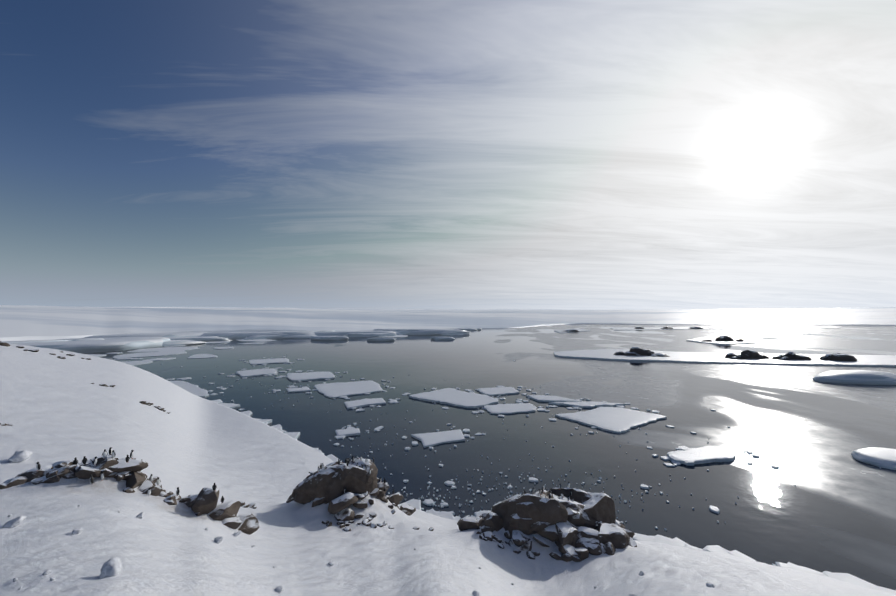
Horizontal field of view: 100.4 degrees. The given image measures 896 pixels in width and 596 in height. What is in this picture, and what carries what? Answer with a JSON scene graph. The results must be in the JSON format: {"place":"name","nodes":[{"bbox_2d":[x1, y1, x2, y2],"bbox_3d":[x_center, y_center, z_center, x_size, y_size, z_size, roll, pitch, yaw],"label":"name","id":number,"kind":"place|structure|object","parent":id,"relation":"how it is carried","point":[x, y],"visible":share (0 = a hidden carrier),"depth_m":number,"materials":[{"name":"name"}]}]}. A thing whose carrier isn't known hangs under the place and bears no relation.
{"place":"outdoors","nodes":[
{"label":"outdoors","id":0,"kind":"place"},
{"bbox_2d":[0,343,895,595],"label":"snowy ground","id":1,"kind":"structure","parent":0,"point":[53,408],"depth_m":31.07,"materials":[{"name":"white snow"}]},
{"bbox_2d":[0,340,65,358],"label":"rock ridge","id":2,"kind":"structure","parent":1,"relation":"on","point":[7,345],"depth_m":98.99,"materials":[{"name":"grey stone"}]},
{"bbox_2d":[0,455,180,499],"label":"outcrop rock","id":3,"kind":"object","parent":1,"relation":"on","point":[129,472],"visible":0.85,"depth_m":28.21,"materials":[{"name":"grey stone"}]},
{"bbox_2d":[35,462,40,470],"bbox_3d":[-29.582,12.160,26.979,0.256,0.648,0.256,0,-3,1],"label":"penguin","id":4,"kind":"object","parent":3,"relation":"on","point":[38,466],"visible":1,"depth_m":26.91,"materials":[{"name":"black"}]},
{"bbox_2d":[72,457,77,464],"bbox_3d":[-28.622,12.625,28.669,0.283,0.717,0.282,0,-3,11],"label":"penguin","id":5,"kind":"object","parent":3,"relation":"on","point":[75,462],"visible":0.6,"depth_m":28.62,"materials":[{"name":"black"}]},
{"bbox_2d":[102,449,107,458],"bbox_3d":[-26.683,12.113,29.029,0.272,0.683,0.271,1,-3,-19],"label":"penguin","id":6,"kind":"object","parent":3,"relation":"on","point":[104,454],"visible":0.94,"depth_m":28.98,"materials":[{"name":"white"}]},
{"bbox_2d":[89,475,93,483],"bbox_3d":[-26.052,13.282,27.308,0.276,0.700,0.276,-1,-3,16],"label":"penguin","id":7,"kind":"object","parent":1,"relation":"on","point":[91,479],"visible":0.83,"depth_m":27.25,"materials":[{"name":"black"}]},
{"bbox_2d":[140,401,169,413],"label":"slope rocks","id":8,"kind":"structure","parent":1,"relation":"on","point":[150,404],"depth_m":88.76,"materials":[{"name":"grey stone"}]},
{"bbox_2d":[123,487,258,534],"bbox_3d":[-19.795,16.633,29.064,9.313,4.636,3.728,1,-3,-25],"label":"outcrop rock","id":9,"kind":"object","parent":1,"relation":"on","point":[204,501],"visible":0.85,"depth_m":28.85,"materials":[{"name":"brown stone"}]},
{"bbox_2d":[240,501,255,508],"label":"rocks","id":10,"kind":"object","parent":1,"relation":"on","point":[251,505],"visible":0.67,"depth_m":40.57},
{"bbox_2d":[286,458,415,522],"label":"outcrop rock","id":11,"kind":"object","parent":1,"relation":"on","point":[330,482],"visible":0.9,"depth_m":40.76,"materials":[{"name":"stone"}]},
{"bbox_2d":[2,450,714,595],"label":"snow chunks","id":12,"kind":"object","parent":1,"relation":"on","point":[111,567],"visible":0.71,"depth_m":18.11,"materials":[{"name":"white snow"}]},
{"bbox_2d":[321,513,433,530],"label":"rocks","id":13,"kind":"object","parent":1,"relation":"on","point":[365,521],"visible":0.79,"depth_m":37.73,"materials":[{"name":"grey stone"}]},
{"bbox_2d":[479,534,512,543],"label":"rocks","id":14,"kind":"object","parent":1,"relation":"on","point":[481,536],"visible":0.4,"depth_m":37.28,"materials":[{"name":"grey stone"}]},
{"bbox_2d":[457,488,636,561],"bbox_3d":[10.908,25.888,42.101,19.706,10.166,15.228,0,-3,-1],"label":"outcrop rock","id":15,"kind":"object","parent":1,"relation":"on","point":[579,525],"visible":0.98,"depth_m":38.10,"materials":[{"name":"brown stone"}]},
{"bbox_2d":[0,305,895,340],"bbox_3d":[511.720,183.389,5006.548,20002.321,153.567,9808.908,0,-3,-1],"label":"distant sea ice","id":16,"kind":"structure","parent":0,"point":[22,322],"depth_m":1262.66,"materials":[{"name":"white ice"}]},
{"bbox_2d":[0,0,895,309],"label":"sky","id":17,"kind":"structure","parent":0,"point":[364,154],"materials":[{"name":"blue"}]},
{"bbox_2d":[81,324,895,589],"bbox_3d":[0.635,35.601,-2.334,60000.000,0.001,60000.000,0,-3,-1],"label":"sea water","id":18,"kind":"structure","parent":0,"point":[833,510],"depth_m":121.20,"materials":[{"name":"grey liquid"}]},
{"bbox_2d":[86,334,463,364],"bbox_3d":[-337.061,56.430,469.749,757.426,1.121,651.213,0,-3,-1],"label":"ice floes","id":19,"kind":"object","parent":18,"relation":"on","point":[164,351],"visible":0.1,"depth_m":339.19,"materials":[{"name":"white ice"}]},
{"bbox_2d":[1,328,895,469],"bbox_3d":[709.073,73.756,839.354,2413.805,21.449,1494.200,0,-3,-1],"label":"icebergs","id":20,"kind":"object","parent":18,"relation":"on","point":[881,457],"visible":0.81,"depth_m":405.35,"materials":[{"name":"white ice"}]},
{"bbox_2d":[169,333,799,465],"bbox_3d":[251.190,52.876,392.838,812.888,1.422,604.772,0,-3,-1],"label":"ice floes","id":21,"kind":"object","parent":18,"relation":"on","point":[608,416],"visible":0.75,"depth_m":145.02,"materials":[{"name":"white ice"}]},
{"bbox_2d":[554,326,895,366],"bbox_3d":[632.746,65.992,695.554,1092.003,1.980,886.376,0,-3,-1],"label":"islet ice platforms","id":22,"kind":"object","parent":18,"relation":"on","point":[815,360],"visible":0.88,"depth_m":298.19,"materials":[{"name":"white ice"}]},
{"bbox_2d":[564,327,856,361],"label":"rocky islets","id":23,"kind":"object","parent":22,"relation":"on","point":[744,354],"visible":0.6,"depth_m":290.37,"materials":[{"name":"black stone"}]},
{"bbox_2d":[161,333,895,594],"bbox_3d":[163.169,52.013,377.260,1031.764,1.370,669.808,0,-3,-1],"label":"brash ice","id":24,"kind":"structure","parent":0,"point":[676,541],"depth_m":79.01,"materials":[{"name":"white ice"}]}
]}

